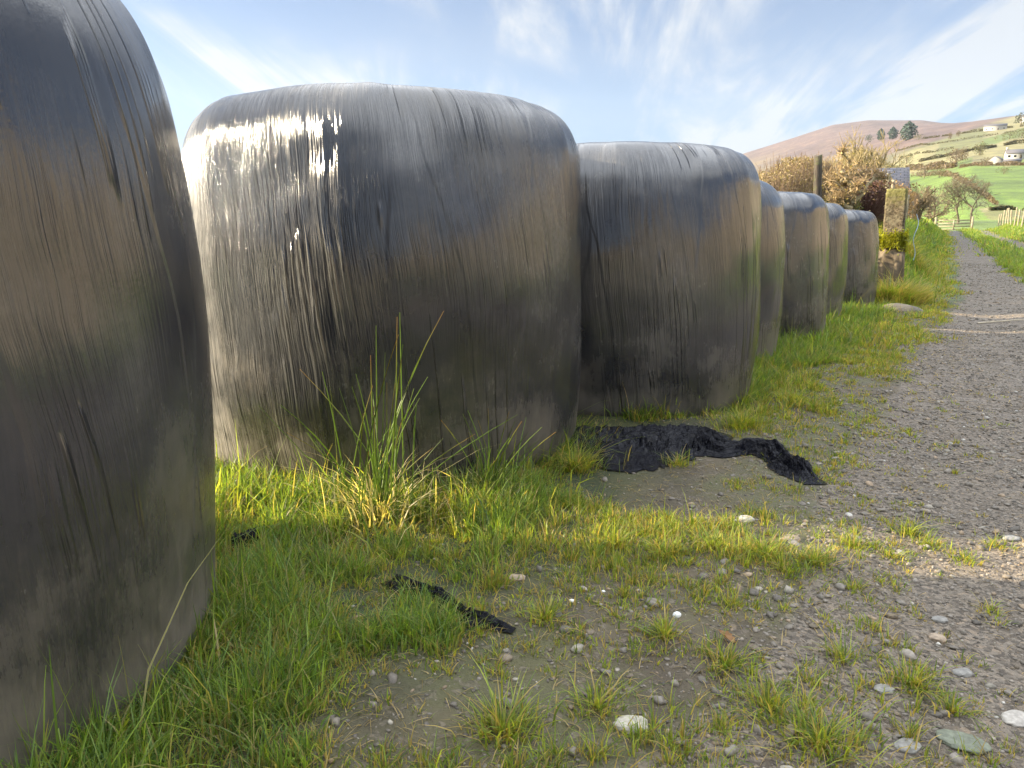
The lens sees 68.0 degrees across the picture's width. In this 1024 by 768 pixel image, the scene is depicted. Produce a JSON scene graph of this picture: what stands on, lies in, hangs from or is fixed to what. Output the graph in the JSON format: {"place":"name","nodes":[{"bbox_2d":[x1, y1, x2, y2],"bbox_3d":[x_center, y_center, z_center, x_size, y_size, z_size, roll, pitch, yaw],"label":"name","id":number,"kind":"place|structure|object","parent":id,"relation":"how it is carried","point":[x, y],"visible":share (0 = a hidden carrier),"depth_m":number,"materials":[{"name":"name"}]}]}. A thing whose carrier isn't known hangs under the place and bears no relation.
{"place":"outdoors","nodes":[
{"label":"outdoors","id":0,"kind":"place"},
{"bbox_2d":[121,0,1023,153],"label":"sky","id":1,"kind":"structure","parent":0,"point":[741,76],"materials":[{"name":"blue"}]},
{"bbox_2d":[125,115,1023,767],"bbox_3d":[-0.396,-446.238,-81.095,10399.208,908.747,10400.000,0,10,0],"label":"ground","id":2,"kind":"structure","parent":0,"point":[1009,185],"depth_m":1.75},
{"bbox_2d":[0,0,214,767],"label":"silage bale","id":3,"kind":"object","parent":2,"relation":"on","point":[107,492],"visible":0.98,"depth_m":1.15},
{"bbox_2d":[231,527,258,551],"bbox_3d":[-0.690,0.400,1.962,0.051,0.056,0.087,5,12,26],"label":"plastic scrap","id":4,"kind":"object","parent":2,"relation":"on","point":[251,533],"visible":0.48,"depth_m":1.95,"materials":[{"name":"black plastic"}]},
{"bbox_2d":[181,82,580,490],"bbox_3d":[-0.485,-0.401,2.985,1.524,1.341,1.553,0,10,0],"label":"silage bale","id":5,"kind":"object","parent":2,"relation":"on","point":[342,229],"visible":0.84,"depth_m":2.31},
{"bbox_2d":[259,311,514,547],"bbox_3d":[-0.374,0.094,2.195,0.825,0.609,0.852,-7,13,-35],"label":"rush clump","id":6,"kind":"object","parent":2,"relation":"on","point":[378,509],"visible":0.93,"depth_m":2.13,"materials":[{"name":"green plant"}]},
{"bbox_2d":[380,574,515,632],"bbox_3d":[-0.146,0.470,1.653,0.076,0.037,0.399,-10,14,-44],"label":"plastic strip","id":7,"kind":"object","parent":2,"relation":"on","point":[501,624],"visible":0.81,"depth_m":1.61,"materials":[{"name":"black plastic"}]},
{"bbox_2d":[428,411,555,510],"bbox_3d":[-0.066,0.229,2.271,0.410,0.316,0.593,-6,12,-29],"label":"rush clump","id":8,"kind":"object","parent":2,"relation":"on","point":[488,468],"visible":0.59,"depth_m":2.33,"materials":[{"name":"green plant"}]},
{"bbox_2d":[0,216,1023,767],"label":"grass","id":9,"kind":"structure","parent":2,"relation":"on","point":[258,594],"depth_m":1.68,"materials":[{"name":"green plant"}]},
{"bbox_2d":[508,574,525,580],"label":"stone","id":10,"kind":"object","parent":2,"relation":"on","point":[517,579],"visible":0.74,"depth_m":1.80,"materials":[{"name":"beige stone"}]},
{"bbox_2d":[548,521,570,556],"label":"twig","id":11,"kind":"object","parent":2,"relation":"on","point":[556,540],"visible":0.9,"depth_m":2.00,"materials":[{"name":"brown wood"}]},
{"bbox_2d":[613,715,648,733],"bbox_3d":[0.195,0.560,1.247,0.059,0.021,0.042,-1,10,-6],"label":"stone","id":12,"kind":"object","parent":2,"relation":"on","point":[624,719],"visible":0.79,"depth_m":1.24,"materials":[{"name":"white stone"}]},
{"bbox_2d":[576,141,761,416],"bbox_3d":[0.527,-0.566,3.991,1.487,1.306,1.517,0,10,0],"label":"silage bale","id":13,"kind":"object","parent":2,"relation":"on","point":[670,273],"visible":0.59,"depth_m":3.31},
{"bbox_2d":[672,611,680,617],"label":"stone","id":14,"kind":"object","parent":2,"relation":"on","point":[678,614],"visible":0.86,"depth_m":1.60,"materials":[{"name":"white stone"}]},
{"bbox_2d":[544,423,826,483],"bbox_3d":[0.617,0.225,2.902,1.028,0.075,0.659,3,11,15],"label":"plastic sheet","id":15,"kind":"object","parent":2,"relation":"on","point":[673,440],"visible":0.89,"depth_m":2.84,"materials":[{"name":"black plastic"}]},
{"bbox_2d":[719,629,735,642],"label":"dead leaf","id":16,"kind":"object","parent":2,"relation":"on","point":[728,635],"visible":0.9,"depth_m":1.50,"materials":[{"name":"brown plant"}]},
{"bbox_2d":[736,515,754,522],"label":"stone","id":17,"kind":"object","parent":2,"relation":"on","point":[745,519],"visible":0.81,"depth_m":2.15,"materials":[{"name":"white stone"}]},
{"bbox_2d":[756,180,785,359],"bbox_3d":[1.113,-0.792,5.304,1.506,1.282,1.533,0,10,0],"label":"silage bale","id":18,"kind":"object","parent":2,"relation":"on","point":[772,253],"visible":0.15,"depth_m":4.81},
{"bbox_2d":[780,534,800,541],"bbox_3d":[0.747,0.416,2.042,0.054,0.018,0.045,1,10,6],"label":"stone","id":19,"kind":"object","parent":2,"relation":"on","point":[796,537],"visible":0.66,"depth_m":2.03,"materials":[{"name":"beige stone"}]},
{"bbox_2d":[756,151,843,201],"bbox_3d":[4.309,-2.891,12.948,1.471,2.609,8.563,6,12,30],"label":"hedge","id":20,"kind":"object","parent":2,"relation":"on","point":[797,175],"visible":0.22,"depth_m":13.63,"materials":[{"name":"brown plant"}]},
{"bbox_2d":[777,191,829,338],"bbox_3d":[1.923,-1.020,6.554,1.537,1.284,1.541,0,10,0],"label":"silage bale","id":21,"kind":"object","parent":2,"relation":"on","point":[807,235],"visible":0.27,"depth_m":5.92},
{"bbox_2d":[813,154,821,197],"bbox_3d":[4.603,-2.535,11.442,0.223,1.779,0.131,0,10,0],"label":"fence post","id":22,"kind":"object","parent":2,"relation":"on","point":[817,186],"visible":0.39,"depth_m":11.29,"materials":[{"name":"brown wood"}]},
{"bbox_2d":[826,203,847,315],"bbox_3d":[2.723,-1.284,8.015,1.508,1.280,1.491,0,10,0],"label":"silage bale","id":23,"kind":"object","parent":2,"relation":"on","point":[838,245],"visible":0.16,"depth_m":7.46},
{"bbox_2d":[823,193,862,209],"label":"bush","id":24,"kind":"object","parent":2,"relation":"on","point":[857,206],"visible":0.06,"depth_m":12.36,"materials":[{"name":"green plant"}]},
{"bbox_2d":[822,133,894,210],"bbox_3d":[5.511,-3.075,12.276,1.176,1.850,0.965,-5,11,-25],"label":"hedge","id":25,"kind":"object","parent":2,"relation":"on","point":[847,179],"visible":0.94,"depth_m":12.18,"materials":[{"name":"brown plant"}]},
{"bbox_2d":[842,209,878,306],"bbox_3d":[3.809,-1.567,9.595,1.489,1.272,1.490,0,10,0],"label":"silage bale","id":26,"kind":"object","parent":2,"relation":"on","point":[863,253],"visible":0.2,"depth_m":8.95},
{"bbox_2d":[824,124,911,172],"bbox_3d":[18.043,-10.760,39.464,4.208,5.140,4.482,-2,10,-11],"label":"bare tree","id":27,"kind":"object","parent":2,"relation":"on","point":[860,150],"visible":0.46,"depth_m":38.70,"materials":[{"name":"brown plant"}]},
{"bbox_2d":[844,166,895,224],"bbox_3d":[6.401,-3.390,13.804,1.002,1.123,1.053,0,10,0],"label":"bush","id":28,"kind":"object","parent":2,"relation":"on","point":[876,206],"visible":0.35,"depth_m":13.56,"materials":[{"name":"brown plant"}]},
{"bbox_2d":[865,134,874,142],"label":"bushy tree","id":29,"kind":"object","parent":2,"relation":"on","point":[869,138],"visible":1,"depth_m":1291.89,"materials":[{"name":"green plant"}]},
{"bbox_2d":[843,167,909,187],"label":"shed","id":30,"kind":"structure","parent":2,"relation":"on","point":[902,175],"depth_m":34.25,"materials":[{"name":"metal"}]},
{"bbox_2d":[829,162,924,219],"bbox_3d":[13.250,-6.622,26.892,1.293,2.244,19.425,7,12,32],"label":"hedge","id":31,"kind":"object","parent":2,"relation":"on","point":[913,197],"visible":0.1,"depth_m":30.93,"materials":[{"name":"brown plant"}]},
{"bbox_2d":[877,128,885,139],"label":"conifer","id":32,"kind":"object","parent":2,"relation":"on","point":[880,133],"visible":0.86,"depth_m":1251.86,"materials":[{"name":"green plant"}]},
{"bbox_2d":[873,684,894,694],"bbox_3d":[0.677,0.555,1.382,0.037,0.010,0.029,-2,11,-11],"label":"stone","id":33,"kind":"object","parent":2,"relation":"on","point":[881,687],"visible":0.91,"depth_m":1.38,"materials":[{"name":"grey stone"}]},
{"bbox_2d":[887,126,898,138],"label":"conifer","id":34,"kind":"object","parent":2,"relation":"on","point":[894,131],"visible":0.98,"depth_m":1170.63,"materials":[{"name":"green plant"}]},
{"bbox_2d":[878,188,908,287],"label":"gate pillar","id":35,"kind":"structure","parent":2,"relation":"on","point":[893,241],"depth_m":10.36,"materials":[{"name":"stone"}]},
{"bbox_2d":[913,214,918,259],"bbox_3d":[5.500,-2.003,10.363,0.070,0.623,0.049,0,10,0],"label":"twine","id":36,"kind":"object","parent":35,"relation":"hanging from","point":[914,235],"visible":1,"depth_m":10.34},
{"bbox_2d":[881,161,911,191],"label":"hedgerow","id":37,"kind":"object","parent":2,"relation":"on","point":[888,164],"visible":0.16,"depth_m":594.77,"materials":[{"name":"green plant"}]},
{"bbox_2d":[885,173,916,219],"bbox_3d":[13.476,-6.032,25.975,0.221,1.759,24.624,6,12,29],"label":"wire fence","id":38,"kind":"object","parent":2,"relation":"on","point":[892,186],"visible":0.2,"depth_m":26.96,"materials":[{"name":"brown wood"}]},
{"bbox_2d":[882,303,922,312],"bbox_3d":[4.534,-0.826,8.798,0.513,0.205,0.308,9,12,16],"label":"boulder","id":39,"kind":"object","parent":2,"relation":"on","point":[905,306],"visible":0.38,"depth_m":8.69,"materials":[{"name":"stone"}]},
{"bbox_2d":[897,154,913,163],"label":"bushy tree","id":40,"kind":"object","parent":2,"relation":"on","point":[906,159],"visible":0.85,"depth_m":566.20,"materials":[{"name":"brown plant"}]},
{"bbox_2d":[893,737,921,754],"bbox_3d":[0.643,0.589,1.235,0.046,0.011,0.035,-6,12,-28],"label":"stone","id":41,"kind":"object","parent":2,"relation":"on","point":[902,742],"visible":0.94,"depth_m":1.23,"materials":[{"name":"grey stone"}]},
{"bbox_2d":[899,121,917,140],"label":"conifer","id":42,"kind":"object","parent":2,"relation":"on","point":[907,129],"visible":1,"depth_m":945.56,"materials":[{"name":"green plant"}]},
{"bbox_2d":[876,216,955,277],"bbox_3d":[7.068,-2.539,13.415,2.157,1.476,1.928,-6,12,-30],"label":"grass tussock","id":43,"kind":"object","parent":2,"relation":"on","point":[917,256],"depth_m":13.41,"materials":[{"name":"green plant"}]},
{"bbox_2d":[875,258,959,305],"bbox_3d":[4.789,-1.371,9.631,1.921,0.752,2.031,5,11,24],"label":"grass tussock","id":44,"kind":"object","parent":2,"relation":"on","point":[896,291],"depth_m":9.50,"materials":[{"name":"green plant"}]},
{"bbox_2d":[882,273,955,303],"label":"grass tussock","id":45,"kind":"object","parent":2,"relation":"on","point":[922,289],"depth_m":9.82,"materials":[{"name":"green plant"}]},
{"bbox_2d":[918,165,934,177],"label":"bushy tree","id":46,"kind":"object","parent":2,"relation":"on","point":[923,172],"visible":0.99,"depth_m":390.77,"materials":[{"name":"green plant"}]},
{"bbox_2d":[900,146,953,158],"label":"hedgerow","id":47,"kind":"object","parent":2,"relation":"on","point":[926,151],"visible":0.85,"depth_m":607.27,"materials":[{"name":"green plant"}]},
{"bbox_2d":[908,185,947,223],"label":"bush","id":48,"kind":"object","parent":2,"relation":"on","point":[928,197],"visible":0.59,"depth_m":32.69,"materials":[{"name":"brown plant"}]},
{"bbox_2d":[905,160,957,169],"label":"hedgerow","id":49,"kind":"object","parent":2,"relation":"on","point":[936,164],"visible":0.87,"depth_m":432.26,"materials":[{"name":"brown plant"}]},
{"bbox_2d":[928,633,946,643],"bbox_3d":[0.884,0.529,1.579,0.036,0.018,0.029,6,12,28],"label":"stone","id":50,"kind":"object","parent":2,"relation":"on","point":[936,637],"visible":1,"depth_m":1.57,"materials":[{"name":"beige stone"}]},
{"bbox_2d":[932,166,945,176],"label":"bushy tree","id":51,"kind":"object","parent":2,"relation":"on","point":[939,171],"visible":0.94,"depth_m":358.45,"materials":[{"name":"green plant"}]},
{"bbox_2d":[920,189,958,225],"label":"bush","id":52,"kind":"object","parent":2,"relation":"on","point":[936,214],"visible":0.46,"depth_m":63.63,"materials":[{"name":"brown plant"}]},
{"bbox_2d":[931,616,948,622],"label":"stone","id":53,"kind":"object","parent":2,"relation":"on","point":[940,619],"visible":1,"depth_m":1.65,"materials":[{"name":"grey stone"}]},
{"bbox_2d":[935,216,973,229],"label":"field gate","id":54,"kind":"structure","parent":2,"relation":"on","point":[971,222],"depth_m":62.06,"materials":[{"name":"brown wood"}]},
{"bbox_2d":[911,170,998,204],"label":"hedgerow","id":55,"kind":"object","parent":2,"relation":"on","point":[991,199],"visible":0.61,"depth_m":297.16,"materials":[{"name":"brown plant"}]},
{"bbox_2d":[936,173,976,224],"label":"bare tree","id":56,"kind":"object","parent":2,"relation":"on","point":[966,183],"visible":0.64,"depth_m":108.95,"materials":[{"name":"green plant"}]},
{"bbox_2d":[946,148,968,162],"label":"bushy tree","id":57,"kind":"object","parent":2,"relation":"on","point":[955,153],"visible":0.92,"depth_m":421.76,"materials":[{"name":"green plant"}]},
{"bbox_2d":[895,129,1022,150],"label":"hedgerow","id":58,"kind":"object","parent":2,"relation":"on","point":[911,146],"visible":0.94,"depth_m":701.61,"materials":[{"name":"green plant"}]},
{"bbox_2d":[958,149,967,159],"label":"bushy tree","id":59,"kind":"object","parent":2,"relation":"on","point":[964,155],"visible":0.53,"depth_m":451.45,"materials":[{"name":"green plant"}]},
{"bbox_2d":[952,667,974,677],"bbox_3d":[0.861,0.552,1.451,0.040,0.014,0.027,-2,11,-11],"label":"stone","id":60,"kind":"object","parent":2,"relation":"on","point":[965,672],"visible":1,"depth_m":1.44,"materials":[{"name":"grey stone"}]},
{"bbox_2d":[936,729,991,754],"bbox_3d":[0.743,0.589,1.250,0.079,0.014,0.055,4,11,23],"label":"stone","id":61,"kind":"object","parent":2,"relation":"on","point":[945,736],"visible":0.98,"depth_m":1.24,"materials":[{"name":"grey stone"}]},
{"bbox_2d":[940,176,1000,221],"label":"bare tree","id":62,"kind":"object","parent":2,"relation":"on","point":[980,191],"visible":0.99,"depth_m":107.58,"materials":[{"name":"brown plant"}]},
{"bbox_2d":[919,139,1023,161],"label":"hedgerow","id":63,"kind":"object","parent":2,"relation":"on","point":[968,150],"visible":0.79,"depth_m":525.42,"materials":[{"name":"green plant"}]},
{"bbox_2d":[923,124,1023,138],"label":"hedgerow","id":64,"kind":"object","parent":2,"relation":"on","point":[970,131],"visible":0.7,"depth_m":804.30,"materials":[{"name":"green plant"}]},
{"bbox_2d":[973,141,989,154],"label":"bushy tree","id":65,"kind":"object","parent":2,"relation":"on","point":[980,150],"visible":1,"depth_m":457.58,"materials":[{"name":"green plant"}]},
{"bbox_2d":[980,157,993,165],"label":"bushy tree","id":66,"kind":"object","parent":2,"relation":"on","point":[986,161],"visible":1,"depth_m":357.94,"materials":[{"name":"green plant"}]},
{"bbox_2d":[960,161,1023,167],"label":"hedgerow","id":67,"kind":"object","parent":2,"relation":"on","point":[992,164],"visible":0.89,"depth_m":360.30,"materials":[{"name":"brown plant"}]},
{"bbox_2d":[987,156,1002,163],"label":"barn","id":68,"kind":"structure","parent":2,"relation":"on","point":[997,159],"depth_m":370.37,"materials":[{"name":"white paint"}]},
{"bbox_2d":[983,123,1007,131],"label":"farm building","id":69,"kind":"structure","parent":2,"relation":"on","point":[991,127],"depth_m":758.38,"materials":[{"name":"grey paint"}]},
{"bbox_2d":[977,319,1023,323],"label":"stick","id":70,"kind":"object","parent":2,"relation":"on","point":[999,321],"visible":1,"depth_m":7.95,"materials":[{"name":"beige wood"}]},
{"bbox_2d":[996,166,1011,173],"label":"bushy tree","id":71,"kind":"object","parent":2,"relation":"on","point":[1004,170],"visible":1,"depth_m":294.79,"materials":[{"name":"green plant"}]},
{"bbox_2d":[988,205,1023,210],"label":"hedgerow","id":72,"kind":"object","parent":2,"relation":"on","point":[1004,207],"visible":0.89,"depth_m":145.37,"materials":[{"name":"green plant"}]},
{"bbox_2d":[1002,130,1017,138],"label":"bushy tree","id":73,"kind":"object","parent":2,"relation":"on","point":[1009,134],"visible":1,"depth_m":592.24,"materials":[{"name":"green plant"}]},
{"bbox_2d":[998,207,1023,226],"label":"wooden fence","id":74,"kind":"object","parent":2,"relation":"on","point":[1007,214],"visible":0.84,"depth_m":53.70,"materials":[{"name":"brown wood"}]},
{"bbox_2d":[1002,535,1021,541],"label":"stone","id":75,"kind":"object","parent":2,"relation":"on","point":[1011,537],"visible":0.93,"depth_m":2.07,"materials":[{"name":"white stone"}]},
{"bbox_2d":[1003,158,1021,163],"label":"outbuilding","id":76,"kind":"structure","parent":2,"relation":"on","point":[1014,160],"depth_m":358.47,"materials":[{"name":"white paint"}]},
{"bbox_2d":[1001,710,1023,727],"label":"stone","id":77,"kind":"object","parent":2,"relation":"on","point":[1014,718],"visible":0.98,"depth_m":1.31,"materials":[{"name":"white stone"}]},
{"bbox_2d":[1004,147,1023,158],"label":"farmhouse","id":78,"kind":"object","parent":2,"relation":"on","point":[1014,154],"visible":0.94,"depth_m":384.66,"materials":[{"name":"grey paint"}]},
{"bbox_2d":[1014,112,1023,125],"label":"bushy tree","id":79,"kind":"object","parent":2,"relation":"on","point":[1019,119],"visible":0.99,"depth_m":763.75,"materials":[{"name":"green plant"}]},
{"bbox_2d":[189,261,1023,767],"bbox_3d":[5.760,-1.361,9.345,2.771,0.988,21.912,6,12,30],"label":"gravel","id":80,"kind":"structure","parent":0,"point":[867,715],"depth_m":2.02,"materials":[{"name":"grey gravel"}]}
]}

